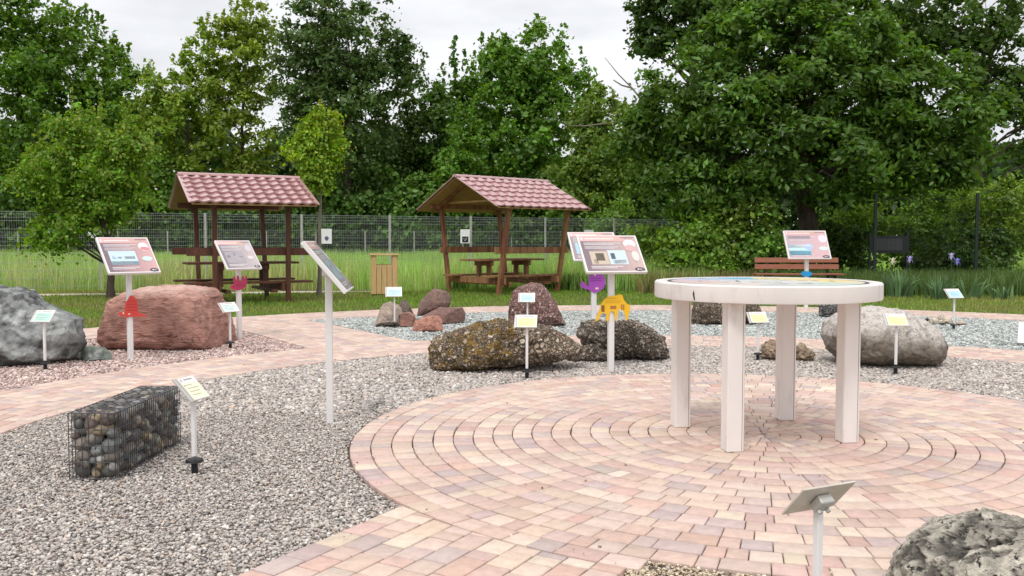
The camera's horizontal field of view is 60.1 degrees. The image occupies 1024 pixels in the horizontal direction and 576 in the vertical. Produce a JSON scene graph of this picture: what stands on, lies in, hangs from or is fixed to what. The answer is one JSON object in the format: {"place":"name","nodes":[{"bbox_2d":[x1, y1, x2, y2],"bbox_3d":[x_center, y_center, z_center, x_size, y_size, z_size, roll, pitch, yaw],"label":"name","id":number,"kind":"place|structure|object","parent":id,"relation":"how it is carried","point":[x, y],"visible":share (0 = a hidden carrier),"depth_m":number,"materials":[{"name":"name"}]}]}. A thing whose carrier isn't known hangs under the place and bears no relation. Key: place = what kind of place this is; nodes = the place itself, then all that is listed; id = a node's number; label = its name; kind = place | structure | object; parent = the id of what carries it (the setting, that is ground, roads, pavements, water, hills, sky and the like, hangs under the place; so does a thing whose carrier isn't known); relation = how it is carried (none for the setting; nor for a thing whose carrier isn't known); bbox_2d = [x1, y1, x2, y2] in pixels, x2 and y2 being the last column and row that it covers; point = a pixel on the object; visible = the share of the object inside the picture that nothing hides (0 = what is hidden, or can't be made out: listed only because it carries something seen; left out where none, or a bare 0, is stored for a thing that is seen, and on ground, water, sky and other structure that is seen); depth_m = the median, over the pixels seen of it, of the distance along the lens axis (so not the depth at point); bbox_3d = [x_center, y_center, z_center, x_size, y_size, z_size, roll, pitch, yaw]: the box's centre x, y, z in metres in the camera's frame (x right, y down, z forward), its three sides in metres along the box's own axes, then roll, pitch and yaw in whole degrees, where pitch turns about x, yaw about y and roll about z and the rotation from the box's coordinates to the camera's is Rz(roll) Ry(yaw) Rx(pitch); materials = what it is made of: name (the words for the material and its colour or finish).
{"place":"outdoors","nodes":[
{"label":"outdoors","id":0,"kind":"place"},
{"bbox_2d":[0,329,368,391],"bbox_3d":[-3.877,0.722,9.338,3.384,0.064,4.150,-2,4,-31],"label":"pink gravel","id":1,"kind":"structure","parent":0,"point":[32,376],"depth_m":8.95,"materials":[{"name":"gravel"}]},
{"bbox_2d":[30,310,55,369],"bbox_3d":[-4.409,0.518,8.336,0.202,0.613,0.110,0,3,6],"label":"label post","id":2,"kind":"object","parent":1,"relation":"on","point":[43,316],"visible":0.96,"depth_m":8.32,"materials":[{"name":"white metal"}]},
{"bbox_2d":[0,284,86,365],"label":"boulder","id":3,"kind":"object","parent":1,"relation":"on","point":[21,339],"visible":0.91,"depth_m":8.66,"materials":[{"name":"grey stone"}]},
{"bbox_2d":[83,345,111,360],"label":"rock","id":4,"kind":"object","parent":1,"relation":"on","point":[91,353],"visible":1,"depth_m":8.98,"materials":[{"name":"grey stone"}]},
{"bbox_2d":[95,237,160,359],"bbox_3d":[-3.922,0.123,9.076,0.520,1.283,0.365,-3,4,-44],"label":"information board","id":5,"kind":"object","parent":1,"relation":"on","point":[128,257],"visible":0.97,"depth_m":9.05,"materials":[{"name":"white metal"}]},
{"bbox_2d":[96,284,237,349],"bbox_3d":[-4.058,0.324,10.428,1.378,0.737,1.378,0,3,0],"label":"boulder","id":6,"kind":"object","parent":1,"relation":"on","point":[184,317],"visible":0.88,"depth_m":9.79,"materials":[{"name":"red stone"}]},
{"bbox_2d":[217,302,239,347],"bbox_3d":[-3.196,0.450,10.003,0.110,0.573,0.222,2,4,38],"label":"label post","id":7,"kind":"object","parent":1,"relation":"on","point":[229,307],"visible":0.98,"depth_m":10.00,"materials":[{"name":"white metal"}]},
{"bbox_2d":[214,240,261,337],"bbox_3d":[-3.429,0.031,11.111,0.470,1.254,0.345,-3,4,-45],"label":"information board","id":8,"kind":"object","parent":1,"relation":"on","point":[238,256],"visible":0.97,"depth_m":11.08,"materials":[{"name":"white metal"}]},
{"bbox_2d":[39,291,370,295],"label":"track","id":9,"kind":"structure","parent":0,"point":[222,293],"depth_m":20.79,"materials":[{"name":"green plant"}]},
{"bbox_2d":[43,244,513,500],"bbox_3d":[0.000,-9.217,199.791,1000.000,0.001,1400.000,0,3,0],"label":"ground","id":10,"kind":"structure","parent":0,"point":[232,290],"depth_m":22.83,"materials":[{"name":"green plant"}]},
{"bbox_2d":[0,162,101,253],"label":"bush","id":11,"kind":"object","parent":10,"relation":"on","point":[10,203],"visible":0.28,"depth_m":45.62,"materials":[{"name":"green plant"}]},
{"bbox_2d":[0,0,143,201],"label":"tall tree","id":12,"kind":"object","parent":10,"relation":"on","point":[22,75],"visible":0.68,"depth_m":48.58,"materials":[{"name":"green plant"}]},
{"bbox_2d":[34,0,154,253],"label":"tall tree","id":13,"kind":"object","parent":10,"relation":"on","point":[127,82],"visible":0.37,"depth_m":50.72,"materials":[{"name":"green plant"}]},
{"bbox_2d":[78,151,202,252],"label":"bush","id":14,"kind":"object","parent":10,"relation":"on","point":[160,224],"visible":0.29,"depth_m":46.12,"materials":[{"name":"green plant"}]},
{"bbox_2d":[118,8,236,244],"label":"airy tree","id":15,"kind":"object","parent":10,"relation":"on","point":[178,102],"visible":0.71,"depth_m":47.92,"materials":[{"name":"green plant"}]},
{"bbox_2d":[163,170,280,253],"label":"bush","id":16,"kind":"object","parent":10,"relation":"on","point":[239,231],"visible":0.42,"depth_m":46.09,"materials":[{"name":"green plant"}]},
{"bbox_2d":[179,0,284,174],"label":"airy tree","id":17,"kind":"object","parent":10,"relation":"on","point":[248,42],"visible":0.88,"depth_m":48.52,"materials":[{"name":"green plant"}]},
{"bbox_2d":[243,171,361,254],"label":"bush","id":18,"kind":"object","parent":10,"relation":"on","point":[307,212],"visible":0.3,"depth_m":46.00,"materials":[{"name":"green plant"}]},
{"bbox_2d":[0,211,678,289],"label":"fence","id":19,"kind":"object","parent":10,"relation":"on","point":[205,233],"visible":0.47,"depth_m":24.27,"materials":[{"name":"metal"}]},
{"bbox_2d":[321,229,331,243],"bbox_3d":[-5.108,-1.424,24.374,0.291,0.410,0.013,-1,3,-14],"label":"poster","id":20,"kind":"object","parent":19,"relation":"attached to","point":[326,236],"visible":0.94,"depth_m":24.37,"materials":[{"name":"white paper"}]},
{"bbox_2d":[254,0,429,253],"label":"dark tree","id":21,"kind":"object","parent":10,"relation":"on","point":[327,55],"visible":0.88,"depth_m":45.52,"materials":[{"name":"green plant"}]},
{"bbox_2d":[314,160,427,254],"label":"bush","id":22,"kind":"object","parent":10,"relation":"on","point":[370,207],"visible":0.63,"depth_m":45.98,"materials":[{"name":"green plant"}]},
{"bbox_2d":[331,51,463,251],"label":"dark tree","id":23,"kind":"object","parent":10,"relation":"on","point":[421,125],"visible":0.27,"depth_m":49.55,"materials":[{"name":"green plant"}]},
{"bbox_2d":[374,167,487,254],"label":"bush","id":24,"kind":"object","parent":10,"relation":"on","point":[419,191],"visible":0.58,"depth_m":45.97,"materials":[{"name":"green plant"}]},
{"bbox_2d":[0,231,896,254],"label":"fence","id":25,"kind":"object","parent":10,"relation":"on","point":[272,241],"visible":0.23,"depth_m":45.20,"materials":[{"name":"metal"}]},
{"bbox_2d":[386,35,511,182],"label":"broad tree","id":26,"kind":"object","parent":10,"relation":"on","point":[439,89],"visible":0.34,"depth_m":49.40,"materials":[{"name":"green plant"}]},
{"bbox_2d":[423,96,495,246],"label":"tree","id":27,"kind":"object","parent":10,"relation":"on","point":[453,161],"visible":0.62,"depth_m":45.77,"materials":[{"name":"green plant"}]},
{"bbox_2d":[416,174,590,295],"bbox_3d":[-0.220,-1.282,21.362,2.947,2.799,3.177,-3,4,-41],"label":"picnic shelter","id":28,"kind":"object","parent":10,"relation":"on","point":[467,193],"visible":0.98,"depth_m":21.06,"materials":[{"name":"brown wood"}]},
{"bbox_2d":[0,95,1023,254],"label":"wood","id":29,"kind":"object","parent":10,"relation":"on","point":[1003,168],"visible":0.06,"depth_m":56.58,"materials":[{"name":"green plant"}]},
{"bbox_2d":[464,168,581,253],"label":"bush","id":30,"kind":"object","parent":10,"relation":"on","point":[530,231],"visible":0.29,"depth_m":46.09,"materials":[{"name":"green plant"}]},
{"bbox_2d":[457,12,598,188],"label":"broad tree","id":31,"kind":"object","parent":10,"relation":"on","point":[526,88],"visible":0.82,"depth_m":47.18,"materials":[{"name":"green plant"}]},
{"bbox_2d":[512,164,639,249],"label":"bush","id":32,"kind":"object","parent":10,"relation":"on","point":[554,218],"visible":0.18,"depth_m":45.96,"materials":[{"name":"green plant"}]},
{"bbox_2d":[444,270,723,294],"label":"rank grass","id":33,"kind":"structure","parent":10,"relation":"on","point":[562,286],"depth_m":22.03,"materials":[{"name":"green plant"}]},
{"bbox_2d":[538,58,663,227],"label":"airy tree","id":34,"kind":"object","parent":10,"relation":"on","point":[596,180],"visible":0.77,"depth_m":42.89,"materials":[{"name":"green plant"}]},
{"bbox_2d":[568,195,648,242],"bbox_3d":[3.450,-1.815,31.111,2.790,2.969,2.783,-2,4,-40],"label":"shrub","id":35,"kind":"object","parent":10,"relation":"on","point":[603,221],"visible":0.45,"depth_m":30.71,"materials":[{"name":"green plant"}]},
{"bbox_2d":[604,169,683,252],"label":"bush","id":36,"kind":"object","parent":10,"relation":"on","point":[652,206],"visible":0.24,"depth_m":46.10,"materials":[{"name":"green plant"}]},
{"bbox_2d":[624,220,672,264],"bbox_3d":[4.298,-1.085,26.913,2.728,1.952,1.918,0,3,0],"label":"shrub","id":37,"kind":"object","parent":10,"relation":"on","point":[645,245],"visible":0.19,"depth_m":26.79,"materials":[{"name":"green plant"}]},
{"bbox_2d":[641,206,744,275],"bbox_3d":[4.772,-1.138,23.508,2.953,2.411,2.632,0,3,0],"label":"shrub","id":38,"kind":"object","parent":10,"relation":"on","point":[693,246],"visible":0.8,"depth_m":23.16,"materials":[{"name":"green plant"}]},
{"bbox_2d":[622,0,777,205],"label":"tall tree","id":39,"kind":"object","parent":10,"relation":"on","point":[647,42],"visible":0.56,"depth_m":30.13,"materials":[{"name":"green plant"}]},
{"bbox_2d":[694,180,797,271],"bbox_3d":[6.202,-1.571,24.396,3.132,3.185,3.046,0,3,0],"label":"shrub","id":40,"kind":"object","parent":10,"relation":"on","point":[734,227],"visible":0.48,"depth_m":23.81,"materials":[{"name":"green plant"}]},
{"bbox_2d":[728,216,816,276],"bbox_3d":[6.949,-0.927,23.620,2.374,1.987,2.308,-1,3,-21],"label":"shrub","id":41,"kind":"object","parent":10,"relation":"on","point":[773,244],"visible":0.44,"depth_m":23.32,"materials":[{"name":"green plant"}]},
{"bbox_2d":[584,0,1023,272],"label":"oak tree","id":42,"kind":"object","parent":10,"relation":"on","point":[893,130],"visible":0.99,"depth_m":23.76,"materials":[{"name":"green plant"}]},
{"bbox_2d":[623,266,1023,296],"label":"bank grass","id":43,"kind":"structure","parent":10,"relation":"on","point":[1004,278],"depth_m":21.00,"materials":[{"name":"green plant"}]},
{"bbox_2d":[796,215,892,272],"bbox_3d":[9.652,-1.212,26.436,3.217,2.255,2.445,0,3,0],"label":"shrub","id":44,"kind":"object","parent":10,"relation":"on","point":[841,250],"visible":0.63,"depth_m":26.12,"materials":[{"name":"green plant"}]},
{"bbox_2d":[815,196,896,261],"bbox_3d":[11.054,-1.903,28.943,2.665,3.372,2.624,-3,4,-44],"label":"shrub","id":45,"kind":"object","parent":10,"relation":"on","point":[864,217],"visible":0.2,"depth_m":28.67,"materials":[{"name":"green plant"}]},
{"bbox_2d":[868,233,908,270],"bbox_3d":[10.319,-0.792,24.271,1.060,1.440,0.102,0,3,4],"label":"notice board","id":46,"kind":"object","parent":10,"relation":"on","point":[884,247],"visible":0.62,"depth_m":24.21,"materials":[{"name":"black metal"}]},
{"bbox_2d":[869,185,989,270],"bbox_3d":[13.438,-2.036,28.928,4.316,3.638,3.337,0,3,0],"label":"shrub","id":47,"kind":"object","parent":10,"relation":"on","point":[907,219],"visible":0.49,"depth_m":28.48,"materials":[{"name":"green plant"}]},
{"bbox_2d":[853,0,1023,236],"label":"tall tree","id":48,"kind":"object","parent":10,"relation":"on","point":[942,33],"visible":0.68,"depth_m":31.86,"materials":[{"name":"green plant"}]},
{"bbox_2d":[873,193,1023,273],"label":"fence","id":49,"kind":"object","parent":10,"relation":"on","point":[976,214],"visible":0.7,"depth_m":23.13,"materials":[{"name":"black metal"}]},
{"bbox_2d":[885,206,1023,273],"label":"shrub","id":50,"kind":"object","parent":10,"relation":"on","point":[996,260],"visible":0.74,"depth_m":26.14,"materials":[{"name":"green plant"}]},
{"bbox_2d":[935,170,1023,270],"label":"shrub","id":51,"kind":"object","parent":10,"relation":"on","point":[1009,203],"visible":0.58,"depth_m":27.13,"materials":[{"name":"green plant"}]},
{"bbox_2d":[235,320,409,347],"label":"link path","id":52,"kind":"structure","parent":0,"point":[306,334],"depth_m":11.45,"materials":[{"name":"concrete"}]},
{"bbox_2d":[238,505,625,575],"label":"entrance path","id":53,"kind":"structure","parent":0,"point":[404,540],"depth_m":3.38,"materials":[{"name":"pink brick"}]},
{"bbox_2d":[421,285,585,292],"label":"trodden grass","id":54,"kind":"structure","parent":0,"point":[490,289],"depth_m":21.91,"materials":[{"name":"green plant"}]},
{"bbox_2d":[0,358,1009,575],"bbox_3d":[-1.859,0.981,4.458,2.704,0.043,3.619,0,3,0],"label":"grey gravel","id":55,"kind":"structure","parent":0,"point":[143,561],"depth_m":4.16,"materials":[{"name":"grey gravel"}]},
{"bbox_2d":[67,386,180,478],"bbox_3d":[-2.116,0.777,4.896,0.243,0.340,0.848,0,3,1],"label":"gabion basket","id":56,"kind":"object","parent":55,"relation":"on","point":[167,388],"visible":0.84,"depth_m":4.75,"materials":[{"name":"metal"}]},
{"bbox_2d":[102,437,120,453],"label":"cobble","id":57,"kind":"object","parent":56,"relation":"in","point":[105,443],"visible":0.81,"depth_m":4.50,"materials":[{"name":"grey stone"}]},
{"bbox_2d":[172,375,209,473],"bbox_3d":[-1.664,0.742,4.607,0.117,0.556,0.157,1,3,16],"label":"label post","id":58,"kind":"object","parent":55,"relation":"on","point":[192,389],"visible":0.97,"depth_m":4.61,"materials":[{"name":"white metal"}]},
{"bbox_2d":[300,241,353,426],"bbox_3d":[-1.216,0.310,5.889,0.289,1.244,0.560,0,3,-6],"label":"information board","id":59,"kind":"object","parent":55,"relation":"on","point":[331,271],"visible":0.96,"depth_m":5.86,"materials":[{"name":"white metal"}]},
{"bbox_2d":[575,318,669,359],"bbox_3d":[1.150,0.540,9.214,0.980,0.439,0.735,0,3,0],"label":"boulder","id":60,"kind":"object","parent":55,"relation":"on","point":[637,339],"visible":0.78,"depth_m":8.94,"materials":[{"name":"grey stone"}]},
{"bbox_2d":[510,534,765,575],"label":"sandy gravel","id":61,"kind":"structure","parent":55,"relation":"on","point":[687,572],"depth_m":3.25,"materials":[{"name":"beige gravel"}]},
{"bbox_2d":[746,312,768,359],"bbox_3d":[2.494,0.517,9.015,0.202,0.543,0.110,0,3,-6],"label":"label post","id":62,"kind":"object","parent":55,"relation":"on","point":[758,318],"visible":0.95,"depth_m":9.00,"materials":[{"name":"white metal"}]},
{"bbox_2d":[781,481,855,575],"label":"label post","id":63,"kind":"object","parent":55,"relation":"on","point":[818,500],"visible":1,"depth_m":2.55,"materials":[{"name":"white metal"}]},
{"bbox_2d":[885,507,1023,575],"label":"boulder","id":64,"kind":"object","parent":55,"relation":"on","point":[983,541],"visible":1,"depth_m":2.94,"materials":[{"name":"stone"}]},
{"bbox_2d":[0,247,1023,292],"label":"meadow grass","id":65,"kind":"structure","parent":0,"point":[413,275],"depth_m":23.50,"materials":[{"name":"green plant"}]},
{"bbox_2d":[0,335,1023,434],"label":"path","id":66,"kind":"structure","parent":0,"point":[28,405],"depth_m":8.26,"materials":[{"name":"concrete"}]},
{"bbox_2d":[0,0,1023,189],"label":"sky","id":67,"kind":"structure","parent":0,"point":[155,29],"materials":[{"name":"white"}]},
{"bbox_2d":[36,289,1023,328],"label":"lawn ground","id":68,"kind":"structure","parent":0,"point":[408,301],"depth_m":17.27,"materials":[{"name":"green plant"}]},
{"bbox_2d":[0,87,170,298],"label":"leaning tree","id":69,"kind":"object","parent":68,"relation":"on","point":[109,164],"visible":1,"depth_m":18.62,"materials":[{"name":"green plant"}]},
{"bbox_2d":[167,172,319,302],"bbox_3d":[-5.551,-1.029,18.176,2.470,2.630,3.171,-2,3,-28],"label":"picnic shelter","id":70,"kind":"object","parent":68,"relation":"on","point":[194,192],"visible":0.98,"depth_m":17.57,"materials":[{"name":"red wood"}]},
{"bbox_2d":[276,99,356,295],"bbox_3d":[-4.356,-1.982,19.860,1.795,4.486,1.481,0,3,0],"label":"young tree","id":71,"kind":"object","parent":68,"relation":"on","point":[313,147],"visible":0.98,"depth_m":19.58,"materials":[{"name":"green plant"}]},
{"bbox_2d":[369,254,398,293],"bbox_3d":[-2.918,-0.329,20.210,0.660,0.900,0.660,0,3,-9],"label":"litter bin","id":72,"kind":"object","parent":68,"relation":"on","point":[383,276],"visible":0.82,"depth_m":19.92,"materials":[{"name":"beige wood"}]},
{"bbox_2d":[752,258,844,278],"bbox_3d":[6.680,-0.283,20.707,2.060,0.845,0.622,0,3,0],"label":"park bench","id":73,"kind":"object","parent":68,"relation":"on","point":[764,266],"visible":0.91,"depth_m":20.89,"materials":[{"name":"brown wood"}]},
{"bbox_2d":[877,268,926,297],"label":"iris clump","id":74,"kind":"object","parent":68,"relation":"on","point":[896,287],"visible":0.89,"depth_m":19.30,"materials":[{"name":"green plant"}]},
{"bbox_2d":[918,271,962,300],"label":"iris clump","id":75,"kind":"object","parent":68,"relation":"on","point":[937,288],"visible":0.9,"depth_m":18.67,"materials":[{"name":"green plant"}]},
{"bbox_2d":[949,273,993,297],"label":"iris clump","id":76,"kind":"object","parent":68,"relation":"on","point":[974,289],"visible":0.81,"depth_m":19.03,"materials":[{"name":"green plant"}]},
{"bbox_2d":[985,284,1013,299],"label":"iris clump","id":77,"kind":"object","parent":68,"relation":"on","point":[1003,294],"visible":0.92,"depth_m":18.63,"materials":[{"name":"green plant"}]},
{"bbox_2d":[70,345,1023,414],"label":"grey gravel","id":78,"kind":"structure","parent":0,"point":[397,381],"depth_m":7.84,"materials":[{"name":"grey gravel"}]},
{"bbox_2d":[428,318,583,370],"bbox_3d":[-0.053,0.530,8.464,1.508,0.495,0.806,0,3,0],"label":"boulder","id":79,"kind":"object","parent":78,"relation":"on","point":[497,343],"visible":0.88,"depth_m":8.17,"materials":[{"name":"brown stone"}]},
{"bbox_2d":[514,315,537,377],"bbox_3d":[0.121,0.545,7.812,0.202,0.613,0.110,0,3,6],"label":"label post","id":80,"kind":"object","parent":78,"relation":"on","point":[526,321],"visible":0.96,"depth_m":7.80,"materials":[{"name":"white metal"}]},
{"bbox_2d":[567,343,614,361],"bbox_3d":[0.794,0.654,8.994,0.502,0.195,0.290,0,3,0],"label":"rock","id":81,"kind":"object","parent":78,"relation":"on","point":[592,352],"visible":0.76,"depth_m":8.87,"materials":[{"name":"stone"}]},
{"bbox_2d":[576,235,647,371],"bbox_3d":[0.926,0.158,8.279,0.590,1.297,0.344,-1,3,-13],"label":"information board","id":82,"kind":"object","parent":78,"relation":"on","point":[611,256],"visible":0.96,"depth_m":8.24,"materials":[{"name":"white metal"}]},
{"bbox_2d":[760,340,796,359],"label":"rock","id":83,"kind":"object","parent":78,"relation":"on","point":[768,349],"visible":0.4,"depth_m":9.05,"materials":[{"name":"brown stone"}]},
{"bbox_2d":[796,342,814,360],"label":"rock","id":84,"kind":"object","parent":78,"relation":"on","point":[804,352],"visible":0.92,"depth_m":8.93,"materials":[{"name":"brown stone"}]},
{"bbox_2d":[820,305,948,365],"bbox_3d":[3.668,0.478,8.788,1.142,0.604,0.957,0,3,0],"label":"boulder","id":85,"kind":"object","parent":78,"relation":"on","point":[922,341],"visible":0.73,"depth_m":8.38,"materials":[{"name":"stone"}]},
{"bbox_2d":[882,314,908,373],"bbox_3d":[3.486,0.537,8.065,0.202,0.603,0.110,0,3,3],"label":"label post","id":86,"kind":"object","parent":78,"relation":"on","point":[896,320],"visible":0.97,"depth_m":8.05,"materials":[{"name":"white metal"}]},
{"bbox_2d":[83,305,1023,339],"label":"path","id":87,"kind":"structure","parent":0,"point":[90,333],"depth_m":14.77,"materials":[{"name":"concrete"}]},
{"bbox_2d":[783,231,831,307],"bbox_3d":[5.293,-0.313,15.915,0.800,1.437,0.292,0,3,-6],"label":"information board","id":88,"kind":"object","parent":87,"relation":"on","point":[806,245],"visible":0.95,"depth_m":15.88,"materials":[{"name":"white metal"}]},
{"bbox_2d":[310,310,1023,350],"bbox_3d":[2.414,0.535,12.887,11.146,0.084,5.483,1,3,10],"label":"blue gravel","id":89,"kind":"structure","parent":0,"point":[983,336],"depth_m":12.50,"materials":[{"name":"gravel"}]},
{"bbox_2d":[374,301,402,325],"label":"boulder","id":90,"kind":"object","parent":89,"relation":"on","point":[385,316],"visible":0.88,"depth_m":12.52,"materials":[{"name":"beige stone"}]},
{"bbox_2d":[385,287,401,327],"bbox_3d":[-1.652,0.300,12.374,0.232,0.625,0.135,0,3,-8],"label":"label post","id":91,"kind":"object","parent":89,"relation":"on","point":[394,292],"visible":0.98,"depth_m":12.36,"materials":[{"name":"white metal"}]},
{"bbox_2d":[399,312,415,326],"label":"boulder","id":92,"kind":"object","parent":89,"relation":"on","point":[407,319],"visible":0.88,"depth_m":12.50,"materials":[{"name":"pink stone"}]},
{"bbox_2d":[412,315,442,331],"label":"boulder","id":93,"kind":"object","parent":89,"relation":"on","point":[433,323],"visible":0.98,"depth_m":11.85,"materials":[{"name":"pink stone"}]},
{"bbox_2d":[421,307,464,323],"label":"boulder","id":94,"kind":"object","parent":89,"relation":"on","point":[447,315],"visible":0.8,"depth_m":13.03,"materials":[{"name":"pink stone"}]},
{"bbox_2d":[417,289,450,315],"bbox_3d":[-1.183,0.219,13.479,0.505,0.404,0.509,0,3,0],"label":"boulder","id":95,"kind":"object","parent":94,"relation":"on","point":[433,299],"visible":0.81,"depth_m":13.30,"materials":[{"name":"pink stone"}]},
{"bbox_2d":[518,293,534,314],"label":"label post","id":96,"kind":"object","parent":89,"relation":"on","point":[526,297],"visible":0.76,"depth_m":12.21,"materials":[{"name":"white metal"}]},
{"bbox_2d":[508,282,565,325],"bbox_3d":[0.361,0.241,12.763,0.841,0.644,0.613,0,3,0],"label":"boulder","id":97,"kind":"object","parent":89,"relation":"on","point":[544,307],"visible":0.76,"depth_m":12.53,"materials":[{"name":"pink stone"}]},
{"bbox_2d":[567,232,613,318],"bbox_3d":[1.285,-0.183,13.910,0.760,1.388,0.455,-1,3,-10],"label":"information board","id":98,"kind":"object","parent":89,"relation":"on","point":[597,282],"visible":0.46,"depth_m":13.87,"materials":[{"name":"white metal"}]},
{"bbox_2d":[691,302,761,324],"bbox_3d":[3.179,0.298,13.129,1.091,0.530,0.770,0,3,0],"label":"boulder","id":99,"kind":"object","parent":89,"relation":"on","point":[704,313],"visible":0.31,"depth_m":12.83,"materials":[{"name":"stone"}]},
{"bbox_2d":[819,304,837,314],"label":"boulder","id":100,"kind":"object","parent":89,"relation":"on","point":[828,309],"visible":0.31,"depth_m":14.08,"materials":[{"name":"grey stone"}]},
{"bbox_2d":[943,289,963,328],"bbox_3d":[6.053,0.319,12.147,0.232,0.612,0.128,-1,3,-12],"label":"label post","id":101,"kind":"object","parent":89,"relation":"on","point":[954,294],"visible":0.96,"depth_m":12.13,"materials":[{"name":"white metal"}]},
{"bbox_2d":[347,374,1023,575],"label":"round paving","id":102,"kind":"structure","parent":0,"point":[694,495],"depth_m":4.70,"materials":[{"name":"pink brick"}]},
{"bbox_2d":[655,277,883,452],"bbox_3d":[1.569,0.434,5.509,1.354,0.957,1.354,0,3,0],"label":"round table","id":103,"kind":"object","parent":102,"relation":"on","point":[734,296],"visible":1,"depth_m":5.24,"materials":[{"name":"white stone"}]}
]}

